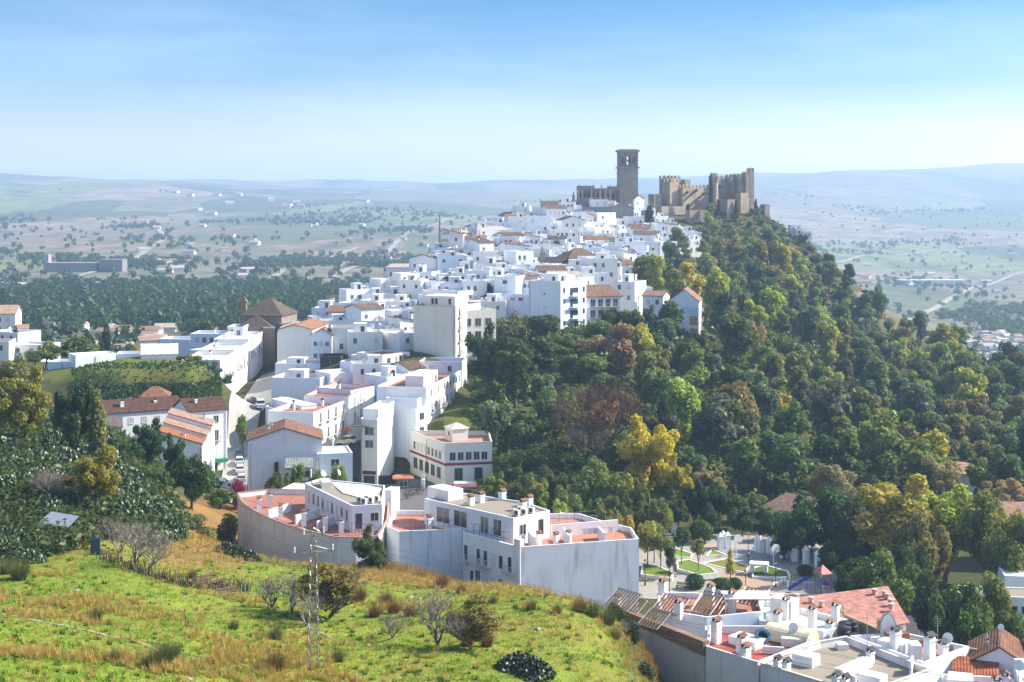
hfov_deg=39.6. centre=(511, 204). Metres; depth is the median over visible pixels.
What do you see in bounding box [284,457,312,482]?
lean to
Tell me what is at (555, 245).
white house
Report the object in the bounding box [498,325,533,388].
leafy tree
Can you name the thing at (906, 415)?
hillside tree
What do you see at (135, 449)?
leafy tree
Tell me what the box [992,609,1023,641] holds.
leafy tree
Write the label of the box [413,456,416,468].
window
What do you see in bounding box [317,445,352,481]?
annex
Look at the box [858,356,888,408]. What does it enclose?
hillside tree
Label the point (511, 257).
white house
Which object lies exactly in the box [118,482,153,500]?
prickly pear
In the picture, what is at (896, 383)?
hillside tree
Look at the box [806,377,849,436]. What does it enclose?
hillside tree
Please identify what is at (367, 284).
white house
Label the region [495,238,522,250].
white house
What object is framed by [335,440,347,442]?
parasol
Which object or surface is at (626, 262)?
white house
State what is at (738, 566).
planter
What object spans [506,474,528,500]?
leafy tree
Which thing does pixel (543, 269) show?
white house
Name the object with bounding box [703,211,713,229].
hillside tree
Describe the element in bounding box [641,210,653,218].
white house
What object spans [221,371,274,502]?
street
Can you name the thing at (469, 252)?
white house
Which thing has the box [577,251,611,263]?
white house
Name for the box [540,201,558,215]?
white house
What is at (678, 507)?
leafy tree
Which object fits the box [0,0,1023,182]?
sky
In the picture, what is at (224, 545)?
prickly pear
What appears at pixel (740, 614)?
rooftop house
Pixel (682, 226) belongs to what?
white house
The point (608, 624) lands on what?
power line
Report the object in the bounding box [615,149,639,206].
bell tower
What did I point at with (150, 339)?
distant house
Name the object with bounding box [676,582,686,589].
park bench
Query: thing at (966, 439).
hillside tree
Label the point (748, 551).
street lamp
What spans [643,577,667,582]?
brick path
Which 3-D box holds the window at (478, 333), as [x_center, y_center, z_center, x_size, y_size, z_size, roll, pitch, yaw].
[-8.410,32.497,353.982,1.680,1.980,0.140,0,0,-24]
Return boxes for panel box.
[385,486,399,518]
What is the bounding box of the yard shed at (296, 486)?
[282,483,304,488]
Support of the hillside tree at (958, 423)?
on the terrain at (86, 203)
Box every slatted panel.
[603,587,641,611]
[620,596,647,615]
[638,607,670,629]
[650,592,689,616]
[690,590,727,614]
[690,593,721,615]
[736,586,765,606]
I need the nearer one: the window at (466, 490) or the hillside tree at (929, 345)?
the window at (466, 490)
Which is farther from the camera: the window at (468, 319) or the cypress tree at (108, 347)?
the cypress tree at (108, 347)
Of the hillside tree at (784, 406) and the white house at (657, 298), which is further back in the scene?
the white house at (657, 298)
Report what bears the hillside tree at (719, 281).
on the terrain at (86, 203)
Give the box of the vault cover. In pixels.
[764,622,818,644]
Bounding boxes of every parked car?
[214,476,225,484]
[216,477,233,486]
[235,449,243,456]
[235,456,243,464]
[235,464,244,472]
[237,473,245,481]
[245,398,252,403]
[249,396,256,402]
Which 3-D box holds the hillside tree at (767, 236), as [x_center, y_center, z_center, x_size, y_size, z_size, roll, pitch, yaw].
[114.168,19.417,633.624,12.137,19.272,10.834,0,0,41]
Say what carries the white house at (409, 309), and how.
on the terrain at (86, 203)
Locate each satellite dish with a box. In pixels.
[321,470,326,477]
[790,622,797,631]
[942,633,952,642]
[998,624,1003,629]
[1013,660,1023,679]
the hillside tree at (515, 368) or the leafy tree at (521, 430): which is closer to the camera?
the leafy tree at (521, 430)
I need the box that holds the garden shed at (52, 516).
[39,511,78,531]
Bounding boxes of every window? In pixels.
[128,417,133,424]
[142,416,146,422]
[214,415,218,422]
[304,470,310,476]
[331,459,338,465]
[364,427,373,435]
[365,440,373,447]
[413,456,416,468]
[419,458,422,470]
[420,412,423,419]
[425,461,428,473]
[431,463,434,476]
[437,466,440,478]
[447,366,451,371]
[449,452,455,460]
[454,468,462,480]
[457,452,463,460]
[463,489,471,492]
[463,568,467,580]
[465,452,471,459]
[467,318,470,325]
[470,570,473,581]
[473,451,479,459]
[474,467,482,479]
[475,318,480,325]
[475,331,480,337]
[475,569,480,582]
[481,451,487,459]
[483,571,488,584]
[485,318,490,325]
[491,553,495,567]
[498,555,502,569]
[1011,606,1017,613]
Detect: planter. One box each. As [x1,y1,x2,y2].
[641,563,673,580]
[674,548,692,558]
[676,559,716,576]
[701,558,749,572]
[706,549,726,555]
[752,565,789,578]
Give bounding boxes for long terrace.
[377,367,466,423]
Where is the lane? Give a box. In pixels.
[349,442,360,478]
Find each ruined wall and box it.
[659,206,685,214]
[685,210,706,223]
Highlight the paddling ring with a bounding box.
[754,628,770,643]
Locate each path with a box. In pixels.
[0,613,192,679]
[160,578,334,638]
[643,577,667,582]
[706,543,716,549]
[720,573,780,590]
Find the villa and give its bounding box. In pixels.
[0,305,22,329]
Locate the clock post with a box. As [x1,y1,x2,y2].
[421,474,424,489]
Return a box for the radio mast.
[438,214,440,242]
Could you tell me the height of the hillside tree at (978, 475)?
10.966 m
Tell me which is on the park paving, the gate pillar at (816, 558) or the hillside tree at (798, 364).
the gate pillar at (816, 558)
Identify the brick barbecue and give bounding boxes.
[884,630,909,639]
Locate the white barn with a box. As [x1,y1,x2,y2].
[140,343,177,359]
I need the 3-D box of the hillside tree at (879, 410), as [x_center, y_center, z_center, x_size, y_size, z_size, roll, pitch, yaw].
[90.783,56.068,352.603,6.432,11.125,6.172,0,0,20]
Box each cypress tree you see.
[84,328,91,341]
[85,388,107,458]
[98,337,104,350]
[101,323,112,350]
[105,340,111,351]
[644,205,654,225]
[709,173,713,203]
[716,199,719,214]
[734,199,737,212]
[754,199,757,215]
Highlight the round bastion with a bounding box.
[760,204,769,217]
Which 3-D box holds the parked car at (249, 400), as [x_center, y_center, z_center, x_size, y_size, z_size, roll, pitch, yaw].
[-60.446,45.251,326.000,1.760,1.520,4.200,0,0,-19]
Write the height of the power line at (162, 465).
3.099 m
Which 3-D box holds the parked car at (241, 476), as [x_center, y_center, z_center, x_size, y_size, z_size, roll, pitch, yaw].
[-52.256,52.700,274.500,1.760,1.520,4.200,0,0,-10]
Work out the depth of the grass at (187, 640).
119.91 m
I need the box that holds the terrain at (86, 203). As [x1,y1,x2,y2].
[0,163,1023,681]
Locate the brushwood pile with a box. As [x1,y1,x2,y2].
[197,572,241,595]
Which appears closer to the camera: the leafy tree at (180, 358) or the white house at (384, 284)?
the leafy tree at (180, 358)
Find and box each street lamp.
[668,566,670,591]
[747,550,749,576]
[774,560,776,586]
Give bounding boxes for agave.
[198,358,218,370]
[213,364,223,373]
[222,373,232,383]
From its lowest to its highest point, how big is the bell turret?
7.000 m
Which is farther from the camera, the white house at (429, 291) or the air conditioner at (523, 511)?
the white house at (429, 291)
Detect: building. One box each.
[237,478,389,565]
[410,423,491,484]
[954,585,1023,619]
[998,566,1023,587]
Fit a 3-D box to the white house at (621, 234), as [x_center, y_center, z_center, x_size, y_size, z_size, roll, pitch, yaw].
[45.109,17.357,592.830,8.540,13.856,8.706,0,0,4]
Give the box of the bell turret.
[539,246,544,262]
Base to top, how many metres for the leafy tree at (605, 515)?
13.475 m
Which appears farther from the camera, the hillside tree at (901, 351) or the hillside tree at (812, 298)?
the hillside tree at (812, 298)
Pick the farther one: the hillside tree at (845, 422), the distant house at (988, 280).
the distant house at (988, 280)
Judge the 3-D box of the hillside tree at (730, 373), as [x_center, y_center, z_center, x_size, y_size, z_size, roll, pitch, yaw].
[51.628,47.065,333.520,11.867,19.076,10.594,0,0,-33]
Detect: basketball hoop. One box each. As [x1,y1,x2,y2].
[734,535,741,554]
[772,544,779,564]
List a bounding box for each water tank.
[837,624,849,636]
[838,620,850,632]
[847,619,857,631]
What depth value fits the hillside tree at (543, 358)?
335.48 m
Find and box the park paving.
[639,533,843,601]
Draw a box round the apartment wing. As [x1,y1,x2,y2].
[467,307,495,363]
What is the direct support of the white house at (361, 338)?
on the terrain at (86, 203)
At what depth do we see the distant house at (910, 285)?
1951.83 m
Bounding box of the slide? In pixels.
[788,576,808,591]
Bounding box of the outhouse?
[105,416,122,430]
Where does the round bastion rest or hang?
on the terrain at (86, 203)
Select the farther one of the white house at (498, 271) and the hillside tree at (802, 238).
the hillside tree at (802, 238)
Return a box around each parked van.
[256,399,264,408]
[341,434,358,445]
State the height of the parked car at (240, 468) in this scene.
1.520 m
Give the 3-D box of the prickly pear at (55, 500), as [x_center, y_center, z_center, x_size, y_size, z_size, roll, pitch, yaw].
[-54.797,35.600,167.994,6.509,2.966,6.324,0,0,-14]
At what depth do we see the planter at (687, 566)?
232.56 m
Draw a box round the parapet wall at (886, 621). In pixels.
[841,603,988,652]
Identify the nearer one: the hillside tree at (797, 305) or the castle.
the hillside tree at (797, 305)
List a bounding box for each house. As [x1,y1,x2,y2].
[0,325,40,342]
[0,339,15,360]
[15,341,59,361]
[16,324,29,328]
[66,321,89,329]
[93,392,179,440]
[95,327,120,335]
[112,325,131,332]
[114,343,130,351]
[136,335,161,345]
[137,247,148,251]
[139,326,163,334]
[139,331,157,335]
[139,386,171,397]
[143,334,168,337]
[154,323,176,331]
[157,268,173,272]
[158,336,190,356]
[159,425,205,467]
[161,259,172,264]
[162,416,209,464]
[167,408,215,471]
[170,265,184,271]
[173,396,228,469]
[182,350,234,392]
[185,249,196,253]
[189,344,214,354]
[191,207,201,210]
[191,328,230,348]
[198,340,247,392]
[199,223,206,226]
[207,210,217,214]
[214,329,262,380]
[220,246,228,250]
[224,201,233,203]
[225,233,235,236]
[227,324,248,335]
[235,192,242,195]
[237,273,247,278]
[240,267,254,271]
[246,418,323,490]
[249,240,260,244]
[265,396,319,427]
[268,398,347,445]
[271,366,325,401]
[275,356,319,375]
[277,318,329,361]
[277,321,312,361]
[281,204,290,208]
[304,381,374,438]
[307,307,327,319]
[309,319,333,359]
[311,296,332,314]
[314,383,374,415]
[315,368,351,384]
[318,296,338,305]
[319,313,348,328]
[320,353,344,367]
[325,295,338,301]
[327,305,348,318]
[331,318,354,353]
[338,294,358,304]
[339,282,371,302]
[340,353,355,370]
[342,261,352,266]
[344,297,384,324]
[348,322,382,357]
[350,274,369,288]
[350,353,393,383]
[350,416,379,484]
[356,349,409,362]
[359,292,392,303]
[362,288,384,299]
[362,317,384,326]
[363,401,393,474]
[365,202,372,205]
[365,365,405,402]
[367,324,402,331]
[370,276,393,292]
[374,301,389,313]
[378,322,388,326]
[383,330,412,350]
[384,286,398,298]
[385,263,408,277]
[385,294,418,307]
[385,305,406,321]
[385,396,422,457]
[387,307,412,329]
[387,510,462,580]
[390,301,418,308]
[390,360,426,373]
[392,268,419,286]
[399,274,428,298]
[406,407,427,462]
[407,303,421,318]
[408,248,436,270]
[409,265,439,278]
[412,294,421,303]
[417,243,428,246]
[419,357,466,386]
[422,281,455,303]
[424,484,638,611]
[425,272,450,288]
[428,242,447,254]
[434,251,466,272]
[440,276,461,290]
[441,249,465,254]
[441,289,472,299]
[446,242,463,250]
[448,227,467,246]
[449,262,476,271]
[451,267,469,278]
[460,274,486,298]
[461,230,487,242]
[462,250,472,254]
[465,234,486,249]
[466,252,472,267]
[467,267,491,279]
[468,222,498,237]
[468,237,494,254]
[468,296,484,301]
[470,221,494,226]
[473,242,496,262]
[473,252,501,268]
[477,294,506,320]
[483,263,517,274]
[484,274,495,292]
[485,235,496,245]
[486,222,512,231]
[487,268,503,278]
[490,217,508,227]
[494,232,524,241]
[494,275,524,293]
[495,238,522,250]
[497,236,521,244]
[497,255,507,264]
[497,293,528,319]
[498,211,516,216]
[502,214,526,221]
[504,248,533,264]
[505,239,532,250]
[507,258,527,267]
[508,213,526,232]
[510,228,519,231]
[511,267,538,272]
[512,203,530,214]
[517,272,540,293]
[523,236,544,247]
[523,268,543,278]
[524,230,540,243]
[524,258,550,267]
[525,210,549,232]
[529,230,546,241]
[530,211,540,215]
[530,243,548,256]
[532,204,540,210]
[534,260,567,273]
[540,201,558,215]
[540,240,564,246]
[541,205,566,222]
[541,236,550,248]
[545,230,566,246]
[546,271,579,278]
[550,218,558,228]
[550,230,570,235]
[551,241,557,254]
[551,250,565,255]
[554,244,571,250]
[556,215,584,235]
[559,197,574,211]
[560,258,587,271]
[565,242,574,248]
[566,264,582,272]
[567,229,579,244]
[570,212,586,224]
[575,205,581,209]
[575,209,595,213]
[577,242,601,249]
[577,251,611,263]
[578,231,592,235]
[579,276,593,284]
[580,266,607,284]
[581,241,603,244]
[582,207,610,211]
[582,242,599,253]
[583,230,610,242]
[585,240,606,245]
[586,223,610,233]
[586,252,617,286]
[586,284,622,323]
[587,214,594,220]
[587,221,605,225]
[589,199,607,206]
[589,212,615,226]
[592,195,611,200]
[594,228,613,236]
[599,247,609,255]
[601,243,623,249]
[608,200,614,207]
[608,237,618,241]
[608,238,622,245]
[608,246,636,261]
[611,202,633,217]
[611,227,620,235]
[613,225,626,232]
[613,274,645,314]
[614,232,628,237]
[615,237,643,254]
[616,218,625,225]
[618,258,632,265]
[618,262,634,279]
[618,267,621,279]
[623,216,643,225]
[626,224,647,236]
[629,222,650,229]
[632,195,644,209]
[633,230,656,241]
[634,208,641,215]
[634,240,658,254]
[637,251,657,255]
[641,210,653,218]
[641,290,670,323]
[642,241,648,250]
[651,219,668,235]
[652,237,676,264]
[654,213,667,222]
[657,576,763,638]
[659,232,671,239]
[665,218,676,223]
[666,225,679,235]
[669,224,684,230]
[669,286,703,340]
[680,244,695,258]
[684,226,694,234]
[687,234,701,256]
[705,615,814,681]
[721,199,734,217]
[750,493,816,524]
[759,594,858,639]
[760,636,931,681]
[788,225,801,236]
[794,228,805,236]
[802,231,811,243]
[850,625,968,681]
[853,251,861,254]
[854,278,870,287]
[859,287,873,292]
[861,274,870,278]
[863,263,871,266]
[887,274,897,277]
[906,283,916,286]
[909,462,989,496]
[925,272,935,275]
[941,669,1013,681]
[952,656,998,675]
[966,341,972,347]
[967,627,1023,677]
[979,337,990,342]
[980,279,991,282]
[980,343,994,350]
[985,341,998,343]
[987,346,992,351]
[988,331,1000,336]
[991,289,1000,292]
[993,344,1002,350]
[997,501,1023,518]
[1000,333,1010,337]
[1009,334,1023,341]
[1011,339,1023,344]
[1013,658,1023,681]
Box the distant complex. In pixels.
[44,254,126,271]
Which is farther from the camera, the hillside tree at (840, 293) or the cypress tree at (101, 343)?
the hillside tree at (840, 293)
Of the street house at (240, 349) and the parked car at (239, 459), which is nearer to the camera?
the parked car at (239, 459)
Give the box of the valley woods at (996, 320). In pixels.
[762,192,1023,355]
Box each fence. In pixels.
[101,547,246,590]
[767,581,824,594]
[772,572,813,584]
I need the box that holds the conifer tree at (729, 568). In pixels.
[723,548,736,577]
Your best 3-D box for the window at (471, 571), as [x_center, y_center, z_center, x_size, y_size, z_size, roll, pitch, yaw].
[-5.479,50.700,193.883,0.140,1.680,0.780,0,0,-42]
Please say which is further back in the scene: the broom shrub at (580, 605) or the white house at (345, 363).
the white house at (345, 363)
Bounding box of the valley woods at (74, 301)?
[0,189,541,351]
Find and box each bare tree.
[29,470,67,493]
[37,470,62,488]
[90,513,133,554]
[109,519,160,562]
[132,529,174,567]
[252,571,291,607]
[270,571,308,612]
[285,588,323,626]
[377,610,420,638]
[402,489,416,498]
[404,585,469,646]
[412,485,427,494]
[545,373,653,459]
[557,420,623,462]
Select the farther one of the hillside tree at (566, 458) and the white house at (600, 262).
the white house at (600, 262)
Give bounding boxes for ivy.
[69,359,222,412]
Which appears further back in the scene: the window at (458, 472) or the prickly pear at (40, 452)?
the window at (458, 472)
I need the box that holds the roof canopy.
[720,591,770,613]
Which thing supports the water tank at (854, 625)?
on the rooftop house at (823, 625)
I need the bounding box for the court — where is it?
[717,547,828,577]
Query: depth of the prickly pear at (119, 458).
213.73 m
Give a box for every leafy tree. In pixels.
[0,353,29,382]
[0,364,51,441]
[0,387,9,424]
[23,349,43,365]
[37,340,59,367]
[48,335,94,358]
[51,376,93,452]
[61,474,79,487]
[71,444,120,508]
[92,343,99,351]
[107,437,131,456]
[127,441,144,458]
[129,418,167,465]
[130,341,140,350]
[133,464,160,481]
[153,471,174,488]
[162,433,185,488]
[170,453,215,510]
[176,356,185,361]
[184,353,202,361]
[197,320,215,330]
[235,414,246,448]
[264,471,284,488]
[283,463,306,486]
[307,469,322,481]
[325,463,348,481]
[351,523,388,569]
[464,321,504,394]
[478,400,513,442]
[483,283,492,298]
[486,471,507,497]
[492,451,526,480]
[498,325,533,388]
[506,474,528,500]
[509,420,535,449]
[515,315,529,328]
[523,472,549,508]
[528,315,560,332]
[539,465,567,511]
[550,343,573,353]
[552,484,580,512]
[553,498,569,512]
[566,492,586,512]
[570,329,591,341]
[575,455,623,511]
[578,498,601,518]
[596,507,618,522]
[604,484,632,521]
[605,307,624,326]
[613,473,634,496]
[615,513,634,530]
[616,413,679,509]
[622,309,642,326]
[623,477,648,531]
[636,520,657,566]
[645,497,673,532]
[647,533,672,568]
[649,325,664,346]
[651,521,664,562]
[653,300,684,341]
[658,490,690,522]
[663,543,676,575]
[664,452,694,524]
[671,527,690,563]
[672,338,704,364]
[682,481,706,527]
[689,537,705,570]
[691,462,726,490]
[694,478,717,514]
[698,504,721,532]
[710,481,731,527]
[721,494,750,529]
[729,468,765,494]
[731,507,753,536]
[742,492,766,515]
[753,505,784,524]
[756,513,781,537]
[760,476,782,500]
[769,532,797,559]
[776,510,792,519]
[778,507,823,559]
[790,485,847,537]
[805,463,857,498]
[811,530,821,552]
[815,523,835,547]
[817,537,860,578]
[826,495,873,545]
[833,556,869,592]
[845,546,921,615]
[851,542,875,558]
[852,473,939,553]
[863,453,900,481]
[887,544,934,614]
[889,506,951,579]
[910,569,946,633]
[912,483,973,582]
[913,454,962,494]
[928,581,994,645]
[952,488,1023,576]
[974,570,1013,627]
[980,477,1023,501]
[980,509,1023,577]
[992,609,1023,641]
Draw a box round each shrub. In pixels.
[0,552,25,574]
[0,556,39,580]
[85,605,105,620]
[104,646,124,662]
[135,648,165,668]
[144,639,182,663]
[163,639,184,658]
[184,567,199,578]
[190,514,206,530]
[198,526,218,538]
[215,522,232,543]
[220,513,237,538]
[224,618,242,629]
[241,580,253,591]
[258,643,294,671]
[264,620,289,639]
[293,561,367,618]
[328,644,351,662]
[349,583,373,602]
[365,604,385,617]
[374,589,395,604]
[381,597,404,613]
[397,602,420,616]
[429,572,451,587]
[453,582,468,593]
[458,637,473,646]
[477,634,498,647]
[487,593,498,603]
[523,597,540,610]
[548,602,565,613]
[568,595,589,612]
[583,598,604,617]
[599,602,622,624]
[608,624,625,640]
[685,573,705,589]
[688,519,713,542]
[710,577,734,590]
[729,577,742,589]
[796,564,813,575]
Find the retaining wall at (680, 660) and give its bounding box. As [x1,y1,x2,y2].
[607,593,708,681]
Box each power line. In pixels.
[0,393,302,529]
[6,386,328,543]
[7,391,318,526]
[14,400,292,547]
[295,548,898,681]
[305,530,975,681]
[327,529,976,681]
[334,545,918,681]
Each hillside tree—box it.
[491,338,538,408]
[493,373,504,388]
[496,311,522,339]
[509,410,522,426]
[515,449,541,472]
[528,314,560,339]
[530,336,559,374]
[531,374,554,394]
[534,386,578,435]
[553,333,579,347]
[554,452,583,469]
[556,429,585,450]
[562,353,579,370]
[572,353,607,385]
[575,335,604,356]
[590,372,617,395]
[591,320,612,338]
[598,323,636,382]
[600,309,613,324]
[606,428,637,467]
[614,390,634,421]
[628,322,655,368]
[631,256,648,285]
[632,255,647,279]
[633,350,670,415]
[633,382,647,402]
[642,305,656,328]
[645,271,662,289]
[646,253,665,289]
[649,318,676,351]
[649,344,671,374]
[650,413,683,463]
[655,376,673,420]
[661,240,679,264]
[661,269,666,287]
[663,259,674,278]
[663,376,701,452]
[664,268,693,299]
[666,227,689,249]
[672,252,685,269]
[677,348,711,389]
[679,262,706,295]
[680,247,691,259]
[680,446,708,483]
[681,259,701,287]
[681,375,706,429]
[690,392,747,464]
[693,329,706,347]
[694,261,705,276]
[696,239,708,252]
[698,252,717,276]
[701,227,710,241]
[702,265,730,297]
[702,301,712,329]
[702,354,722,389]
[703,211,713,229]
[705,202,714,216]
[708,290,740,327]
[709,222,719,238]
[709,289,722,312]
[710,245,726,270]
[711,237,726,251]
[715,379,759,441]
[716,311,760,368]
[716,364,755,403]
[716,372,745,387]
[723,234,739,257]
[724,262,746,278]
[725,436,760,478]
[726,228,741,244]
[726,270,740,295]
[727,261,746,294]
[728,245,746,261]
[728,282,734,294]
[728,399,760,440]
[730,212,738,220]
[730,247,753,272]
[736,291,754,313]
[736,344,753,368]
[738,299,756,319]
[744,239,768,269]
[745,261,757,285]
[747,345,771,375]
[748,371,768,392]
[749,320,766,364]
[750,280,768,312]
[751,383,780,437]
[752,267,771,284]
[752,305,768,327]
[756,218,765,224]
[757,226,780,265]
[759,288,786,328]
[759,339,772,347]
[759,430,783,470]
[760,351,785,383]
[761,239,779,266]
[765,265,783,281]
[768,276,788,299]
[768,377,791,411]
[768,434,817,493]
[769,284,787,308]
[771,225,779,233]
[771,399,811,434]
[772,243,793,273]
[772,310,792,341]
[774,398,788,420]
[776,339,811,353]
[776,394,791,410]
[780,432,809,458]
[781,359,790,375]
[782,274,804,307]
[784,349,813,390]
[787,297,808,311]
[787,309,798,336]
[788,287,806,306]
[789,316,799,336]
[790,249,802,272]
[790,378,811,411]
[791,273,805,292]
[792,258,808,272]
[793,306,823,359]
[797,233,808,245]
[797,271,812,298]
[800,429,810,441]
[802,250,809,257]
[805,287,822,311]
[806,245,815,253]
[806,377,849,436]
[808,253,821,266]
[808,359,828,381]
[809,268,822,288]
[809,375,834,399]
[811,434,846,470]
[813,321,842,366]
[815,265,827,285]
[815,378,834,424]
[816,305,836,324]
[818,289,829,311]
[818,366,844,385]
[820,261,843,293]
[820,319,831,347]
[822,253,835,262]
[824,394,852,428]
[828,416,858,441]
[830,305,852,321]
[831,298,851,318]
[833,286,849,303]
[834,358,852,389]
[835,303,849,314]
[835,316,853,335]
[835,334,856,357]
[836,427,859,471]
[839,280,853,294]
[841,264,855,284]
[845,387,881,445]
[847,324,858,336]
[849,302,854,316]
[849,330,874,359]
[850,403,874,437]
[852,436,868,468]
[853,293,876,327]
[853,348,873,386]
[857,408,910,485]
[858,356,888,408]
[859,473,883,486]
[861,367,889,387]
[862,327,876,353]
[863,354,891,376]
[864,379,881,402]
[865,336,879,355]
[865,385,876,401]
[866,284,889,323]
[868,326,878,332]
[871,352,888,366]
[873,333,896,361]
[876,408,886,426]
[883,318,893,333]
[887,326,913,368]
[887,327,896,340]
[887,370,908,399]
[888,364,897,381]
[889,337,910,360]
[889,383,931,431]
[892,356,906,372]
[892,408,916,426]
[894,422,920,475]
[898,317,916,339]
[899,371,935,400]
[902,438,945,489]
[907,362,932,381]
[910,381,935,415]
[912,310,928,345]
[912,412,941,448]
[913,348,929,362]
[915,429,949,458]
[918,360,937,381]
[923,411,950,435]
[924,322,959,350]
[925,341,947,375]
[927,342,955,378]
[933,376,946,396]
[933,393,954,413]
[935,399,969,445]
[941,433,960,461]
[942,358,972,388]
[943,366,967,394]
[947,339,966,362]
[950,324,969,340]
[950,402,973,442]
[952,366,988,408]
[954,349,983,378]
[955,436,975,456]
[956,440,976,461]
[958,339,976,353]
[964,456,994,495]
[965,392,992,417]
[965,415,996,443]
[965,440,999,471]
[972,351,986,367]
[978,361,1000,385]
[978,410,1002,444]
[981,382,1010,420]
[985,353,1008,367]
[986,370,1009,393]
[987,351,1002,365]
[987,366,1002,377]
[987,444,1023,483]
[990,425,1019,458]
[998,340,1021,361]
[998,359,1013,370]
[999,383,1014,408]
[1000,394,1023,425]
[1000,421,1016,439]
[1002,363,1023,396]
[1006,422,1023,465]
[1011,413,1023,424]
[1012,351,1023,390]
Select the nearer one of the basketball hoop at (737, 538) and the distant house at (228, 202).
the basketball hoop at (737, 538)
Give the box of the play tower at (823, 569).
[812,565,831,593]
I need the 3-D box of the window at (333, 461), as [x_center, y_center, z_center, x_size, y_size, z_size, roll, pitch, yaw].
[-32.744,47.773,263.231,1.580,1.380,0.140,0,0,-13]
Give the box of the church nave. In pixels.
[537,257,568,263]
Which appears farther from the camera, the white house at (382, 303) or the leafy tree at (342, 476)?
the white house at (382, 303)
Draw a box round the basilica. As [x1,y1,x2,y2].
[577,184,619,206]
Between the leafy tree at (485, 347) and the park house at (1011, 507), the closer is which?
the park house at (1011, 507)
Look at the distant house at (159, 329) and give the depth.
648.75 m
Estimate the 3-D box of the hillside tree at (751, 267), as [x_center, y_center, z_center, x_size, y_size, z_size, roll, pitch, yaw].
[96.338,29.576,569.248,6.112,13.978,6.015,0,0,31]
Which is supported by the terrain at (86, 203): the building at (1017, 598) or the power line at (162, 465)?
the building at (1017, 598)
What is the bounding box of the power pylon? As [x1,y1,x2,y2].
[293,527,333,668]
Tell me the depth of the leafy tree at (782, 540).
239.09 m
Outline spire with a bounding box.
[571,191,576,204]
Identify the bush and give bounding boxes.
[204,488,236,508]
[438,593,502,649]
[608,601,624,620]
[627,620,641,643]
[638,661,656,681]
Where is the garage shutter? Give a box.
[378,475,395,483]
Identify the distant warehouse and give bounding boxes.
[896,279,966,285]
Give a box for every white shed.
[48,359,70,369]
[68,351,115,367]
[116,351,140,358]
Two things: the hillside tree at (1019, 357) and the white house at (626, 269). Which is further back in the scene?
the white house at (626, 269)
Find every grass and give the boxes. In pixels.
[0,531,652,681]
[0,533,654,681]
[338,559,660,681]
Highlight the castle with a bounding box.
[648,168,753,213]
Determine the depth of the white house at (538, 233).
547.59 m
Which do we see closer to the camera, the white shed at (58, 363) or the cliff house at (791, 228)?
the white shed at (58, 363)
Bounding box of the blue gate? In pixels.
[90,537,99,554]
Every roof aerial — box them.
[786,599,792,634]
[863,611,871,648]
[934,618,940,648]
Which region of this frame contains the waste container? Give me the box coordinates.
[396,469,404,474]
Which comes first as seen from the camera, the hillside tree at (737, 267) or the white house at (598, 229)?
the hillside tree at (737, 267)
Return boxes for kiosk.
[392,474,413,488]
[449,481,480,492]
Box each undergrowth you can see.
[0,403,192,557]
[458,393,557,478]
[468,210,1023,529]
[468,320,596,406]
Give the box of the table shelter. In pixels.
[749,560,768,573]
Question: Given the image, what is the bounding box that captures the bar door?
[364,475,374,483]
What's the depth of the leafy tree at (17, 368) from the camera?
298.00 m
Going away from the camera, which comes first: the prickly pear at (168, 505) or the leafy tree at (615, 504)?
the prickly pear at (168, 505)
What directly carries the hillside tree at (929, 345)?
on the terrain at (86, 203)
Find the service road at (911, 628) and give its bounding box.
[905,609,924,635]
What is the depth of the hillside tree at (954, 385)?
398.10 m
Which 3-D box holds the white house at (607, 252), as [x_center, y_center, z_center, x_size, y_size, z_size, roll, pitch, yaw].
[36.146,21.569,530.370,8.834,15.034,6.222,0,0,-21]
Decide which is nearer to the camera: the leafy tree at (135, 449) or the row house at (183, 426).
the leafy tree at (135, 449)
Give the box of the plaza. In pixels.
[357,478,432,509]
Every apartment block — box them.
[413,294,479,357]
[529,273,585,328]
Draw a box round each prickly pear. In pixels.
[0,436,24,446]
[0,455,34,470]
[0,474,25,499]
[0,524,28,541]
[0,537,17,556]
[0,546,28,562]
[1,421,42,431]
[8,471,36,491]
[11,548,48,563]
[19,447,62,466]
[25,525,49,538]
[26,466,60,475]
[28,493,68,512]
[37,429,78,451]
[43,409,61,426]
[46,446,83,464]
[48,464,73,478]
[52,488,93,508]
[73,443,92,456]
[81,426,116,444]
[87,446,128,469]
[107,485,133,498]
[108,468,133,483]
[108,499,144,521]
[117,469,146,489]
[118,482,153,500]
[121,466,153,485]
[121,524,162,545]
[129,499,161,521]
[141,500,176,517]
[142,490,167,503]
[145,522,178,545]
[155,501,187,521]
[156,496,172,504]
[158,515,189,540]
[172,504,196,528]
[215,542,233,554]
[224,544,245,558]
[234,548,261,561]
[492,650,544,677]
[511,655,556,681]
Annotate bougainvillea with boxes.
[230,479,244,509]
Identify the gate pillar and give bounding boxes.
[671,519,677,534]
[716,533,723,549]
[724,531,731,548]
[753,534,758,551]
[757,535,764,552]
[765,536,770,553]
[769,537,775,554]
[791,547,798,561]
[801,546,809,563]
[814,550,821,567]
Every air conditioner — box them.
[360,497,366,504]
[367,496,373,502]
[374,495,380,501]
[513,509,519,516]
[520,508,527,514]
[527,506,534,513]
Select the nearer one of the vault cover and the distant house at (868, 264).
the vault cover
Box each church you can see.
[236,297,297,365]
[555,248,594,260]
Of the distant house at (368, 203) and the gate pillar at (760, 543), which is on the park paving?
the gate pillar at (760, 543)
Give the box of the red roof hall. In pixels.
[793,586,909,629]
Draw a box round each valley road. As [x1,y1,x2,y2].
[62,221,167,278]
[268,247,359,277]
[330,218,452,276]
[835,242,1019,261]
[908,271,1023,320]
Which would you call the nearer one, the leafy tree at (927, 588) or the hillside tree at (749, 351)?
the leafy tree at (927, 588)

